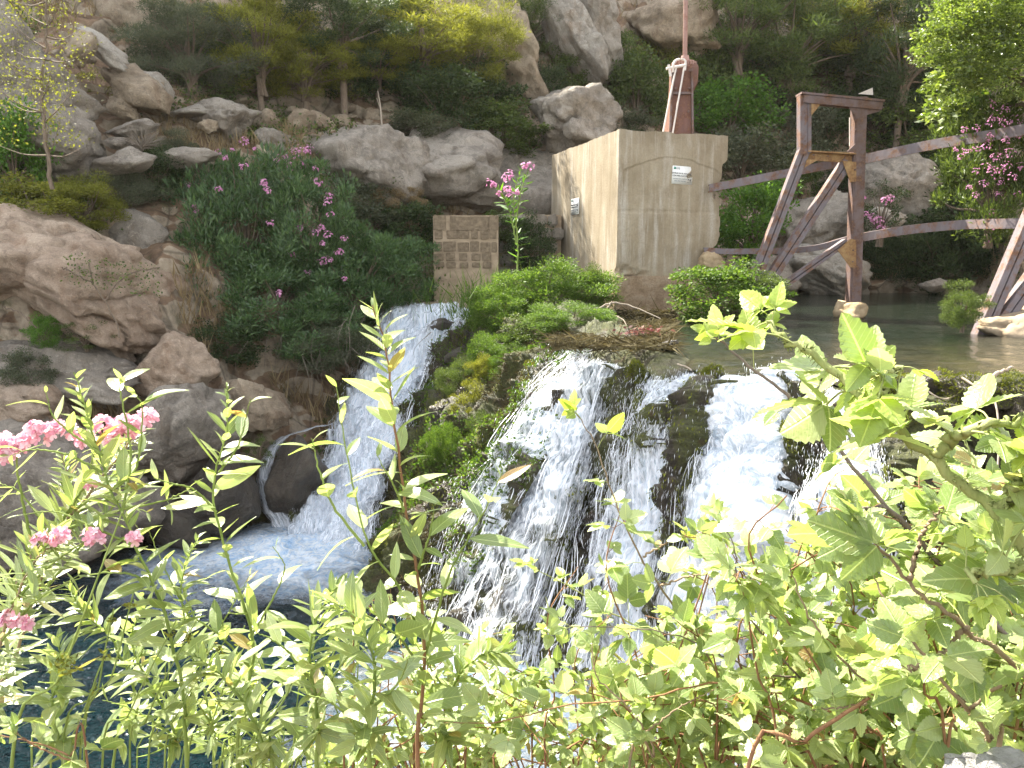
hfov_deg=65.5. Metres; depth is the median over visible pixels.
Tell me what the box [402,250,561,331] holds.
crest grass
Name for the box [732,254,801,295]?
boulder
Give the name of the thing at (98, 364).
boulder
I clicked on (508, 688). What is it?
willow shoot
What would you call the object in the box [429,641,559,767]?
bramble thicket
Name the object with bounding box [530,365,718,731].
waterfall
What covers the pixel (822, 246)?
steel rail
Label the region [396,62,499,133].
shrub
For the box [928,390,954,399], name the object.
driftwood stick
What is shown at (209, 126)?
boulder
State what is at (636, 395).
boulder
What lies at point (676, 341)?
boulder
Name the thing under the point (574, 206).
warning sign
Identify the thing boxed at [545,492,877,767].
bramble cane
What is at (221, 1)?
boulder
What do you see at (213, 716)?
rush
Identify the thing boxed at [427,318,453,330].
boulder
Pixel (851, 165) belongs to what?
steel trestle
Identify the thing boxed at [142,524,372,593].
pool foam
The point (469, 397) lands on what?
fern clump
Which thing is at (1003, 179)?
oleander bush
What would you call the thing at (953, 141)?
steel rail
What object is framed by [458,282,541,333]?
fern clump
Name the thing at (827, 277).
boulder
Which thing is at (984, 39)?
leafy tree
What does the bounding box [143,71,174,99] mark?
boulder
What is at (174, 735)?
rush
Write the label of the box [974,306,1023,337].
rock
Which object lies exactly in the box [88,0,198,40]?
boulder
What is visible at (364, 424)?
waterfall
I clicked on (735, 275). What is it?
shrub
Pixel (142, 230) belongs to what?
boulder
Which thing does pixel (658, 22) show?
boulder
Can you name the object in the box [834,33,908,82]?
shrub
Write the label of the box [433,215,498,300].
masonry wall
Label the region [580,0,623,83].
boulder
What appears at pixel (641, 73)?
shrub
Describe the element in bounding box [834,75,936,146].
shrub
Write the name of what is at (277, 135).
boulder
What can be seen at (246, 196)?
oleander bush
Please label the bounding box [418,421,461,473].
fern clump
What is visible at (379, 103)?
bare sapling
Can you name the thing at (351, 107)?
loose stone
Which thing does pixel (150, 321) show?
boulder
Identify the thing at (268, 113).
boulder
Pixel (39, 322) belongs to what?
ivy clump
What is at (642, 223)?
concrete block
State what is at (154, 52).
shrub
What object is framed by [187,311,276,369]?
shrub
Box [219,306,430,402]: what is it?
hanging roots
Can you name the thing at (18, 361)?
ivy clump
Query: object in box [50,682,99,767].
rush
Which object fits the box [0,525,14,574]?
boulder
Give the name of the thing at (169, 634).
rush
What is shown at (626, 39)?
shrub
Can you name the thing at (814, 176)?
shrub
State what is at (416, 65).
shrub
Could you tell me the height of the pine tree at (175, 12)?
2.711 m
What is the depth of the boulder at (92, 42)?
16.61 m
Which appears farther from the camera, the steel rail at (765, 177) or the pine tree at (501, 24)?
the pine tree at (501, 24)
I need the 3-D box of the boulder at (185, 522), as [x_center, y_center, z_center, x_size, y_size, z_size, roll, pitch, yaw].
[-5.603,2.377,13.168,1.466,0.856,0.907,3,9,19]
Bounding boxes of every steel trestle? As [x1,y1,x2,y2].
[750,88,884,318]
[971,209,1023,334]
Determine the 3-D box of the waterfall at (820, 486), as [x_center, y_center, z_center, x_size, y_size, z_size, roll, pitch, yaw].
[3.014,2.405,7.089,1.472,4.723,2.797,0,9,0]
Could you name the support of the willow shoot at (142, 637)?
on the bank ground
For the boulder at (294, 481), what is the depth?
13.95 m
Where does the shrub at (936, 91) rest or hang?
on the hillside terrain at (160, 256)
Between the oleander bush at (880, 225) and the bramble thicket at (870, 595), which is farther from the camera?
the oleander bush at (880, 225)
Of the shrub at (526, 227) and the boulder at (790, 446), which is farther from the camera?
the shrub at (526, 227)
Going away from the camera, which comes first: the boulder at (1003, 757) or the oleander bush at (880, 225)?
the boulder at (1003, 757)
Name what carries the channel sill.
on the rock weir
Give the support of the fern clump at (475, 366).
on the rock weir
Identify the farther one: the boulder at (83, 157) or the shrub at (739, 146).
the shrub at (739, 146)
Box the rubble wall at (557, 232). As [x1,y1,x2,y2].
[497,214,563,290]
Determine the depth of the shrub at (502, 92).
23.86 m
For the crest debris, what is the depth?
11.39 m
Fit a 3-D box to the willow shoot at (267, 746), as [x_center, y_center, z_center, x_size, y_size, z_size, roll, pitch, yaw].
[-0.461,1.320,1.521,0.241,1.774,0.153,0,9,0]
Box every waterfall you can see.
[266,302,468,565]
[397,350,622,677]
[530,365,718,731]
[645,360,799,765]
[769,377,906,672]
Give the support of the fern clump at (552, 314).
on the rock weir
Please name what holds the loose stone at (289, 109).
on the hillside terrain at (160, 256)
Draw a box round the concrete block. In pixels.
[551,129,727,313]
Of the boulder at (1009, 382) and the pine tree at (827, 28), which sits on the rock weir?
the boulder at (1009, 382)
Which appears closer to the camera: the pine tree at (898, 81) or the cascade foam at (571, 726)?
the cascade foam at (571, 726)
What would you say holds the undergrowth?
on the hillside terrain at (160, 256)
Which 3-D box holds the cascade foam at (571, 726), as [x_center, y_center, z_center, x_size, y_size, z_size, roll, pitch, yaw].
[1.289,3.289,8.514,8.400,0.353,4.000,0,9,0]
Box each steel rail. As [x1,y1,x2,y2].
[703,237,846,253]
[708,162,837,192]
[863,218,1018,240]
[865,124,1023,163]
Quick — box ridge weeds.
[371,323,588,589]
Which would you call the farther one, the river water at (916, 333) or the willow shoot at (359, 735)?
the river water at (916, 333)
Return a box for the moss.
[365,309,1014,737]
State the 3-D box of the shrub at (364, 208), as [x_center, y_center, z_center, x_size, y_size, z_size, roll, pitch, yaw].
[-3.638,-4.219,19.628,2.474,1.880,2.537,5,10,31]
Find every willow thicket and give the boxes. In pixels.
[119,627,288,767]
[202,580,372,767]
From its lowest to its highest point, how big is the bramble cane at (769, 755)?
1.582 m
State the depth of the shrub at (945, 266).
27.16 m
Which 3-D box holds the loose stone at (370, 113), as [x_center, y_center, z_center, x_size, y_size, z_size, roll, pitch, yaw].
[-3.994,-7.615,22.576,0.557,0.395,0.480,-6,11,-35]
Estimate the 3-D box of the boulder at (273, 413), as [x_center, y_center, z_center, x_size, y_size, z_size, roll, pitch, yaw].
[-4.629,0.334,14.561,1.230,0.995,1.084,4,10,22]
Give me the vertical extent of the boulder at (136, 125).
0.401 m
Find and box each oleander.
[0,407,197,728]
[0,419,161,695]
[0,522,143,724]
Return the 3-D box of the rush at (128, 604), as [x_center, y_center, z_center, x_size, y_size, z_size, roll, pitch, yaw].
[-0.723,1.311,1.525,0.149,1.922,0.053,-3,9,-16]
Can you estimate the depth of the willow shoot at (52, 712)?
1.40 m
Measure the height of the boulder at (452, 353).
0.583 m
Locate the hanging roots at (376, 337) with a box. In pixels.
[338,306,393,375]
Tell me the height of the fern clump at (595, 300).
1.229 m
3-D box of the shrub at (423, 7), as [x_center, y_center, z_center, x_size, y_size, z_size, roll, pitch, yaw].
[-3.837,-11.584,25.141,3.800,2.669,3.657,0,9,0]
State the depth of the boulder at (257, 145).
18.45 m
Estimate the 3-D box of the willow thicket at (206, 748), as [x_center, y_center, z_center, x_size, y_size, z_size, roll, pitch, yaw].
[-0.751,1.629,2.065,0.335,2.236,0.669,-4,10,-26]
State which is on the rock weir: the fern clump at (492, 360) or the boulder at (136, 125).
the fern clump at (492, 360)
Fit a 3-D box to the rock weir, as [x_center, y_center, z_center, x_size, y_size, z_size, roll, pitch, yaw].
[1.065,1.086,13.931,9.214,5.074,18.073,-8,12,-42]
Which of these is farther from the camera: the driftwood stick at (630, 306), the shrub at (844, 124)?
the shrub at (844, 124)
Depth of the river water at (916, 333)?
11.90 m
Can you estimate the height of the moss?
4.726 m
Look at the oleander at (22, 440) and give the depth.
1.65 m
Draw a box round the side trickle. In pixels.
[257,422,334,529]
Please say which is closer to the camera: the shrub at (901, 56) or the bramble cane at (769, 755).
the bramble cane at (769, 755)
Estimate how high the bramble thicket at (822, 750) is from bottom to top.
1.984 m
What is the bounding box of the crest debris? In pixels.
[526,298,694,361]
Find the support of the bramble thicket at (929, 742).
on the bank ground
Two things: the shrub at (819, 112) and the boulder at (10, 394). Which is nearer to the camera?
the boulder at (10, 394)
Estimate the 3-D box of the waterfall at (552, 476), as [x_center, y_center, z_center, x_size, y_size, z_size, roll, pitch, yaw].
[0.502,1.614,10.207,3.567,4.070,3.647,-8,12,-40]
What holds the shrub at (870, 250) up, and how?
on the hillside terrain at (160, 256)
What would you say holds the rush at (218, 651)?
on the bank ground
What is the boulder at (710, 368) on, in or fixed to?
on the moss
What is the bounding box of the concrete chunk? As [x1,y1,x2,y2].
[697,251,724,271]
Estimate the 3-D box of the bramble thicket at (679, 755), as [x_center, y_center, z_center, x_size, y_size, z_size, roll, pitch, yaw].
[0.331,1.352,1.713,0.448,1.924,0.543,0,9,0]
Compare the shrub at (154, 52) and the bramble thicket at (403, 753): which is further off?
the shrub at (154, 52)
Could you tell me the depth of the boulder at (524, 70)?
24.72 m
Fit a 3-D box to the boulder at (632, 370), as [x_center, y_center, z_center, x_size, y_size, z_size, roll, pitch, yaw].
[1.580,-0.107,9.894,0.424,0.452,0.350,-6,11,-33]
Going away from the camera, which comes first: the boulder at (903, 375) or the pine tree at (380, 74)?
the boulder at (903, 375)
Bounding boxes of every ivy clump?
[0,345,60,386]
[19,311,62,347]
[52,317,116,351]
[242,433,275,467]
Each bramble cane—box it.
[0,712,123,767]
[326,619,515,767]
[423,644,968,767]
[510,557,830,733]
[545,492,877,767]
[558,389,764,767]
[576,619,738,767]
[688,281,1023,628]
[690,304,1023,646]
[716,505,997,767]
[758,545,1015,767]
[786,485,1023,736]
[849,568,1023,753]
[903,418,1023,582]
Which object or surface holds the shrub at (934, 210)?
on the hillside terrain at (160, 256)
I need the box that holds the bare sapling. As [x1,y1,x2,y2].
[376,91,382,124]
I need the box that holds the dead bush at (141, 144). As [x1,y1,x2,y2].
[117,126,164,151]
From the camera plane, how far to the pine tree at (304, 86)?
20.96 m
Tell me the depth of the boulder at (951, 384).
7.01 m
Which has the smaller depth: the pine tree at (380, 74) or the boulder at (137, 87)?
the boulder at (137, 87)
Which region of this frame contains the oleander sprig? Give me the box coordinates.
[486,162,534,284]
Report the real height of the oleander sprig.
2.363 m
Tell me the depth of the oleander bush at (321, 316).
15.89 m
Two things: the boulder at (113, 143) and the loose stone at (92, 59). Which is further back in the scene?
the loose stone at (92, 59)
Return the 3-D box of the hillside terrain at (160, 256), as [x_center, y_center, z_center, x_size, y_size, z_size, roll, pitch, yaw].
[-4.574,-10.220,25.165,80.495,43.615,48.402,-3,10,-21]
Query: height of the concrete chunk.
0.504 m
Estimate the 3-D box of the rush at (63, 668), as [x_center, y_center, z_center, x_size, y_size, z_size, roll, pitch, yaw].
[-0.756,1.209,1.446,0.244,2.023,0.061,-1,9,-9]
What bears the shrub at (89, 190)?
on the hillside terrain at (160, 256)
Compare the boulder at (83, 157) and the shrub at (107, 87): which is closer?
the boulder at (83, 157)
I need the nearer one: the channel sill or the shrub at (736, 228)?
the channel sill
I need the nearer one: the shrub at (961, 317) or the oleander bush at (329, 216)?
the shrub at (961, 317)
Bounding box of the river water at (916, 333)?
[631,293,1023,385]
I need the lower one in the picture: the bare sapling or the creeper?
the creeper
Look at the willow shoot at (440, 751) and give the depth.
1.50 m
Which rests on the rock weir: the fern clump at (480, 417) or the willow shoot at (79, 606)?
the fern clump at (480, 417)
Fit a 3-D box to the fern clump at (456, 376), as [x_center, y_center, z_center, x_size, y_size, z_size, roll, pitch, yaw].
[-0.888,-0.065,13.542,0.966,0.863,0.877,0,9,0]
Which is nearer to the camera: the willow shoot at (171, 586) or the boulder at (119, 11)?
the willow shoot at (171, 586)
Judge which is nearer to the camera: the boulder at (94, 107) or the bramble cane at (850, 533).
the bramble cane at (850, 533)
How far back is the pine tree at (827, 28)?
28.76 m
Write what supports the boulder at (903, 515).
on the rock weir
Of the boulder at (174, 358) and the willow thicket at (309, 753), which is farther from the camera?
the boulder at (174, 358)
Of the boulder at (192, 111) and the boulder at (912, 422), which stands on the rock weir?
the boulder at (912, 422)
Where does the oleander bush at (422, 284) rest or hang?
on the hillside terrain at (160, 256)
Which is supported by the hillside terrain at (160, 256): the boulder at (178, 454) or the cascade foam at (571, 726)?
the boulder at (178, 454)
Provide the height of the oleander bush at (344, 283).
2.444 m
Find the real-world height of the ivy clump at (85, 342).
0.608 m
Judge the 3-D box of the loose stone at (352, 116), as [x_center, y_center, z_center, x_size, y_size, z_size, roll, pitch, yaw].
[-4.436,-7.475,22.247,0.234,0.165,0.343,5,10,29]
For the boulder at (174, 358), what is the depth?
13.65 m
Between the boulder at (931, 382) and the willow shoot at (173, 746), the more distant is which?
the boulder at (931, 382)
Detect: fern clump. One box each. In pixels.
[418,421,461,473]
[431,354,481,395]
[443,377,483,413]
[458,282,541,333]
[462,352,494,381]
[464,409,497,438]
[465,330,512,363]
[486,252,626,312]
[486,340,529,377]
[500,311,551,347]
[518,300,618,334]
[520,359,547,382]
[558,260,619,308]
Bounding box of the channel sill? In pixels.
[414,301,481,307]
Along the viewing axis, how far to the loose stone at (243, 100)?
20.95 m
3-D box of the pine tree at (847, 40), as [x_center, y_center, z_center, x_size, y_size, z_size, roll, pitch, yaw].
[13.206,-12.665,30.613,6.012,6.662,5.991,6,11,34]
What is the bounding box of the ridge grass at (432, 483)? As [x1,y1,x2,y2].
[368,305,555,610]
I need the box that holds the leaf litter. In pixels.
[612,325,675,335]
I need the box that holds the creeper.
[4,252,162,337]
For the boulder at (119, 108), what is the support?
on the hillside terrain at (160, 256)
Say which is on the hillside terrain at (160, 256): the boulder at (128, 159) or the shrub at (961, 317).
the boulder at (128, 159)
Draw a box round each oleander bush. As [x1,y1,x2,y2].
[161,137,321,290]
[169,219,271,307]
[214,242,345,345]
[256,152,362,290]
[268,294,364,370]
[288,218,418,324]
[346,234,441,310]
[863,179,921,246]
[927,82,1023,249]
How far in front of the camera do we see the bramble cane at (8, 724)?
1.31 m
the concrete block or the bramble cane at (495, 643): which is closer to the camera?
the bramble cane at (495, 643)
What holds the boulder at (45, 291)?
on the hillside terrain at (160, 256)
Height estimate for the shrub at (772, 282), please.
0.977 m
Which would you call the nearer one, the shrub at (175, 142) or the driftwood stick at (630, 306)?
the driftwood stick at (630, 306)
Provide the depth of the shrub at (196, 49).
20.58 m
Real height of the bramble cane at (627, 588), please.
1.739 m
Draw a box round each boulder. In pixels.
[0,0,108,120]
[0,202,64,301]
[0,203,189,361]
[0,338,142,404]
[0,383,78,421]
[0,416,173,576]
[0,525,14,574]
[2,95,106,180]
[64,29,97,68]
[75,26,129,72]
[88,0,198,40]
[90,146,156,175]
[100,137,127,149]
[101,63,173,115]
[104,118,159,136]
[106,96,139,119]
[108,208,168,248]
[125,382,241,488]
[126,295,170,335]
[132,331,220,397]
[142,509,212,550]
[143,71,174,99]
[156,146,218,168]
[165,104,210,117]
[182,446,261,539]
[189,97,261,142]
[196,119,218,133]
[202,0,298,30]
[219,378,291,432]
[251,108,280,128]
[254,127,298,151]
[256,144,279,163]
[264,435,329,516]
[278,54,337,106]
[287,108,315,133]
[304,123,432,208]
[309,110,335,131]
[408,127,509,212]
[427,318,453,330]
[444,345,466,363]
[476,0,548,116]
[493,131,554,214]
[530,83,622,153]
[541,0,610,83]
[562,114,611,147]
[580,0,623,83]
[622,0,721,58]
[623,357,649,388]
[631,388,645,410]
[657,340,678,351]
[696,363,724,379]
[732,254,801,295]
[777,419,805,459]
[781,189,847,244]
[788,243,872,294]
[864,153,945,225]
[865,207,907,231]
[870,372,905,393]
[882,507,912,557]
[904,412,919,428]
[906,366,952,390]
[918,278,947,292]
[919,391,970,414]
[933,371,1002,397]
[943,746,1023,767]
[978,368,1023,413]
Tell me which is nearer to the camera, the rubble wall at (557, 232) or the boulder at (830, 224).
the rubble wall at (557, 232)
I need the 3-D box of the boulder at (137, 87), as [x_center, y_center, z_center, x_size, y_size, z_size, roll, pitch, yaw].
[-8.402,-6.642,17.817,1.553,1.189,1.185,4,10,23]
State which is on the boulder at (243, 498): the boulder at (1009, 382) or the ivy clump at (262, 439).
the ivy clump at (262, 439)
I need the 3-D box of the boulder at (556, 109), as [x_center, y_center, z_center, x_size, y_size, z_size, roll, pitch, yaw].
[1.937,-7.636,23.330,2.369,2.305,2.435,-3,9,-17]
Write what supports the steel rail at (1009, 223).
attached to the steel trestle at (851, 165)
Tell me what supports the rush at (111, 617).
on the bank ground
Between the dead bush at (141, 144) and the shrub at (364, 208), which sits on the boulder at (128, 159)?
the dead bush at (141, 144)
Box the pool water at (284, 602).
[0,525,597,767]
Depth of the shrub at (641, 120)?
26.32 m
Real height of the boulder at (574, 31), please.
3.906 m
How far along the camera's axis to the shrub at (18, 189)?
14.45 m
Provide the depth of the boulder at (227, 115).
18.68 m
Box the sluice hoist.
[662,0,698,133]
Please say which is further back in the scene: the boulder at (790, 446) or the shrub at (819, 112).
the shrub at (819, 112)
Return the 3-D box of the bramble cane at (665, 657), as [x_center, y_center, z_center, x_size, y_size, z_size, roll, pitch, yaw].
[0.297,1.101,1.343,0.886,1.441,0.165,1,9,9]
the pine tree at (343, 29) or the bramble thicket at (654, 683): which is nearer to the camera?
the bramble thicket at (654, 683)
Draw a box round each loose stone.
[87,56,96,63]
[233,94,253,104]
[285,106,298,113]
[331,114,352,127]
[337,102,355,112]
[348,114,357,118]
[362,107,380,119]
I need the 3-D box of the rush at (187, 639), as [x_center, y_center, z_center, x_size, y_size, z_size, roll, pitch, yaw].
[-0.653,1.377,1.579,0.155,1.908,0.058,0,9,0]
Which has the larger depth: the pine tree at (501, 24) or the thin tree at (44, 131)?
the pine tree at (501, 24)
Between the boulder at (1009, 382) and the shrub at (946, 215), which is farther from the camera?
the shrub at (946, 215)
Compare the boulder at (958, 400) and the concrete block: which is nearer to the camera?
the boulder at (958, 400)
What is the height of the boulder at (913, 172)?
3.162 m
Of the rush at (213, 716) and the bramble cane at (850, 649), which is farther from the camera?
the rush at (213, 716)
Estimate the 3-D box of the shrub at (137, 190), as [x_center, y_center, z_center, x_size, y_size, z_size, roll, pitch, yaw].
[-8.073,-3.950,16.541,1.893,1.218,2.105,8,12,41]
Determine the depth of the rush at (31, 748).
1.53 m
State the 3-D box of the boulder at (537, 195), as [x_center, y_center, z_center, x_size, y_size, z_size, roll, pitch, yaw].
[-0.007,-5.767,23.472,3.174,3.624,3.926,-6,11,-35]
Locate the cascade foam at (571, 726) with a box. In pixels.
[392,647,660,767]
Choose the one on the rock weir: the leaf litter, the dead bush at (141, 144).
the leaf litter
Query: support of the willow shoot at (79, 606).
on the bank ground
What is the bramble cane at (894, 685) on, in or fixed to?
on the bank ground
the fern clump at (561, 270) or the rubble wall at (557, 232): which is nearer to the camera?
the fern clump at (561, 270)
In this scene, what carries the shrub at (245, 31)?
on the hillside terrain at (160, 256)
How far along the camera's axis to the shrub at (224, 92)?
20.32 m
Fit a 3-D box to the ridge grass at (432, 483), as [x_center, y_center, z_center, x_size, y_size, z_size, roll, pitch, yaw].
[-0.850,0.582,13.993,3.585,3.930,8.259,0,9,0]
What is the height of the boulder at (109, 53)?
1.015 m
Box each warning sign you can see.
[571,198,578,214]
[671,165,691,184]
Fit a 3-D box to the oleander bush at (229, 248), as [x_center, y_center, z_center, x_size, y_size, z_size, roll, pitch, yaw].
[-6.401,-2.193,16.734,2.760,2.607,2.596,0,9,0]
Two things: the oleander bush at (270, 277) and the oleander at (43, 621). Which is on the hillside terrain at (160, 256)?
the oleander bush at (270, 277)
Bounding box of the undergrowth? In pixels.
[0,0,1023,522]
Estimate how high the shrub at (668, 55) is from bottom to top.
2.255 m
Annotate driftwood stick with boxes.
[599,302,660,318]
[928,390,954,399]
[961,377,998,464]
[992,366,1013,376]
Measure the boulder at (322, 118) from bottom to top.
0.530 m
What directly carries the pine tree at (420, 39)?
on the hillside terrain at (160, 256)
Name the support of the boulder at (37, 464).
on the hillside terrain at (160, 256)
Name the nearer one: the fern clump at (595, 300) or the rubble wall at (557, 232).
the fern clump at (595, 300)
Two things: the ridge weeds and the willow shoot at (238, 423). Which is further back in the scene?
the ridge weeds
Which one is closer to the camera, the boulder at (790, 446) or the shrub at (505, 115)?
the boulder at (790, 446)
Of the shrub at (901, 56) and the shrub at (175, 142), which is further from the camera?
the shrub at (901, 56)
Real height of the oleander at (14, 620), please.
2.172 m
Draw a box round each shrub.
[0,95,64,194]
[0,168,98,224]
[30,168,131,233]
[75,171,176,212]
[76,67,112,95]
[119,143,199,201]
[123,30,204,94]
[142,127,201,171]
[157,19,228,82]
[158,32,276,101]
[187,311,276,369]
[213,24,295,87]
[272,309,388,376]
[310,36,384,105]
[323,175,424,239]
[329,0,444,51]
[367,47,451,111]
[369,186,428,217]
[372,196,446,254]
[385,106,462,137]
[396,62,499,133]
[444,46,531,129]
[461,94,554,158]
[483,209,514,245]
[503,209,556,270]
[538,58,569,92]
[548,45,590,86]
[602,44,673,125]
[614,28,650,83]
[616,103,662,130]
[633,34,682,83]
[663,26,756,129]
[663,255,798,322]
[694,70,792,143]
[708,120,795,194]
[714,170,803,270]
[721,38,814,113]
[721,269,790,318]
[750,93,846,168]
[772,141,824,197]
[802,38,877,94]
[812,83,871,151]
[814,163,866,193]
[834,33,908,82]
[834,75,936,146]
[848,91,973,158]
[863,235,937,283]
[888,219,998,293]
[889,44,948,88]
[892,203,967,253]
[903,69,991,133]
[908,182,1018,277]
[919,133,1007,194]
[937,278,996,332]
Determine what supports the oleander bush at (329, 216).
on the hillside terrain at (160, 256)
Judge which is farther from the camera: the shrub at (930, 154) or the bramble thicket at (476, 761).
the shrub at (930, 154)
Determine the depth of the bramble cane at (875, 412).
0.70 m
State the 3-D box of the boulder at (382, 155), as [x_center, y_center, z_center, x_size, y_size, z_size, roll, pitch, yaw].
[-3.707,-5.363,19.976,2.531,2.266,3.102,7,11,38]
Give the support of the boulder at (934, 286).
in the river water at (916, 333)
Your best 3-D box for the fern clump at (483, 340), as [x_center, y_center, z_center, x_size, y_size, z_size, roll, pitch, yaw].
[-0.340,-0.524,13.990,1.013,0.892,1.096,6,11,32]
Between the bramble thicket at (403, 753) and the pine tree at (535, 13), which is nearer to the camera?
the bramble thicket at (403, 753)
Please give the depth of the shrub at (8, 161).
15.07 m
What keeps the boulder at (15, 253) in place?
on the hillside terrain at (160, 256)
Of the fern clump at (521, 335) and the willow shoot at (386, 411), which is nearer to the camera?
the willow shoot at (386, 411)
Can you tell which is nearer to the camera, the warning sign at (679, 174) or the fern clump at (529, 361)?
the fern clump at (529, 361)
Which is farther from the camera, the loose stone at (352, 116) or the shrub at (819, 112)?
the shrub at (819, 112)
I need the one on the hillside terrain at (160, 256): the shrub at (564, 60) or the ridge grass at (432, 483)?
the shrub at (564, 60)
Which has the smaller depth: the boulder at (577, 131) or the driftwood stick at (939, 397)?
the driftwood stick at (939, 397)
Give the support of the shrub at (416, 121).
on the hillside terrain at (160, 256)
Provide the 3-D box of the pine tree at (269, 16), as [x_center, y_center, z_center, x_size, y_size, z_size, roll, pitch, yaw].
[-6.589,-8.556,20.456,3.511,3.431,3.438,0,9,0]
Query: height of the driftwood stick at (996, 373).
0.105 m
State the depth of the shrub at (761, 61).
29.59 m
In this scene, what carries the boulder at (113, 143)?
on the boulder at (128, 159)
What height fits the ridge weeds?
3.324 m
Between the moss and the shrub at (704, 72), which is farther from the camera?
the shrub at (704, 72)
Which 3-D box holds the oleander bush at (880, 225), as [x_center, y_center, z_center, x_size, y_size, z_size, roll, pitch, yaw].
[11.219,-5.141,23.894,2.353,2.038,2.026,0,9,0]
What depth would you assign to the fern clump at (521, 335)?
13.73 m
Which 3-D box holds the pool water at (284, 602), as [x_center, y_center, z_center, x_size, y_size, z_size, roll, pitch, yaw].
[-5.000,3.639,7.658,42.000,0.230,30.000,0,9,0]
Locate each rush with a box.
[10,512,122,767]
[30,714,45,767]
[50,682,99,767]
[61,648,111,765]
[79,591,137,759]
[83,608,117,761]
[101,620,176,767]
[129,620,196,767]
[147,637,227,767]
[164,671,199,767]
[188,625,245,757]
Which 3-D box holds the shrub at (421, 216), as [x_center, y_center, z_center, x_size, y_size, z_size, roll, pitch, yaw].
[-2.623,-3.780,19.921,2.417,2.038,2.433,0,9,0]
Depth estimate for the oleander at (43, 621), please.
1.77 m
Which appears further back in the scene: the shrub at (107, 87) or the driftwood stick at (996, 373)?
the shrub at (107, 87)
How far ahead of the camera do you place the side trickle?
14.33 m
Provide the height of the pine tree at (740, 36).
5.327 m
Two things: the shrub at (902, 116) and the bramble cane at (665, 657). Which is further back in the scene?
the shrub at (902, 116)
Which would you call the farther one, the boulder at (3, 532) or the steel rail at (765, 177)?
the steel rail at (765, 177)
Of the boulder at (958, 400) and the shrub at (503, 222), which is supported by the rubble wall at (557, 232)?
the shrub at (503, 222)
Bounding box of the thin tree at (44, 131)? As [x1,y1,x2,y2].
[0,0,102,189]
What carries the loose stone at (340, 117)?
on the hillside terrain at (160, 256)
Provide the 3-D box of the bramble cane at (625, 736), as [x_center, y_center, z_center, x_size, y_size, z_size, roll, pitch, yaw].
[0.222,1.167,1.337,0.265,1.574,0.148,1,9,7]
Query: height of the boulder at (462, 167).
2.612 m
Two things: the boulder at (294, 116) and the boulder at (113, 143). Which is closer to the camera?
the boulder at (113, 143)
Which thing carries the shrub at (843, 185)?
on the hillside terrain at (160, 256)
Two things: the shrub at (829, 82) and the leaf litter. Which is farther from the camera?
the shrub at (829, 82)
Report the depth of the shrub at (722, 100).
27.75 m
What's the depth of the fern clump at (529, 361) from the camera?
12.24 m
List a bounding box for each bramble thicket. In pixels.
[307,576,487,767]
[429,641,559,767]
[466,663,673,767]
[520,494,729,767]
[569,570,758,767]
[642,513,875,767]
[696,445,899,767]
[758,533,1000,767]
[841,445,1023,767]
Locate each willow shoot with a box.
[0,369,213,767]
[7,627,102,767]
[54,578,162,767]
[100,592,222,767]
[119,382,300,767]
[136,528,258,767]
[176,641,313,767]
[239,570,381,767]
[279,291,531,767]
[304,570,425,767]
[400,626,520,767]
[460,659,552,767]
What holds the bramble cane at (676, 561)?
on the bank ground
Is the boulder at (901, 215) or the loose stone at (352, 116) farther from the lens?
the boulder at (901, 215)
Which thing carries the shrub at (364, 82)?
on the hillside terrain at (160, 256)
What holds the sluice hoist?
on the concrete block
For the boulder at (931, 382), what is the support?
on the boulder
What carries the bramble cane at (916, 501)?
on the bank ground
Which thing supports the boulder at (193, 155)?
on the hillside terrain at (160, 256)
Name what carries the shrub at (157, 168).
on the hillside terrain at (160, 256)
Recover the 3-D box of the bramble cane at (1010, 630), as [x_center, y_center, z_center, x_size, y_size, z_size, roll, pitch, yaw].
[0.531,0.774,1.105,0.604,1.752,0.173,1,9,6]
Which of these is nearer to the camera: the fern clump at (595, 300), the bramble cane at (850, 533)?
the bramble cane at (850, 533)
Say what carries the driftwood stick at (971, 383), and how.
on the boulder at (951, 384)
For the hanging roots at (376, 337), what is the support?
hanging from the hillside terrain at (160, 256)
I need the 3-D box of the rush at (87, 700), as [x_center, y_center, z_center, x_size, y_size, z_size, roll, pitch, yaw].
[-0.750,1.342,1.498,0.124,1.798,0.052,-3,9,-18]
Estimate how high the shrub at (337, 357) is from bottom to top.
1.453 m
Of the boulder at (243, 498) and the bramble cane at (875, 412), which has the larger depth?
the boulder at (243, 498)
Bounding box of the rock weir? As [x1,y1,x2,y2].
[247,292,1023,764]
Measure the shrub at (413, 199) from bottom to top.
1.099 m
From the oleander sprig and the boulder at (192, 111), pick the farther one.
the boulder at (192, 111)
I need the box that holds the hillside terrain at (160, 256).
[0,0,1023,567]
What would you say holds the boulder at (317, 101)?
on the hillside terrain at (160, 256)
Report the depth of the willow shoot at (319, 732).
1.33 m
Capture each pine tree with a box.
[106,0,269,98]
[189,0,322,110]
[248,27,367,109]
[265,0,418,113]
[336,33,420,109]
[346,0,501,99]
[426,0,532,102]
[492,0,562,53]
[679,0,813,121]
[718,0,879,131]
[779,0,925,144]
[825,0,959,147]
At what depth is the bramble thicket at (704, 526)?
1.43 m
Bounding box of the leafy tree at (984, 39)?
[904,0,1023,276]
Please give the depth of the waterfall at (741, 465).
7.80 m
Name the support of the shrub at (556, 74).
on the hillside terrain at (160, 256)
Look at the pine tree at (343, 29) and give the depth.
20.82 m

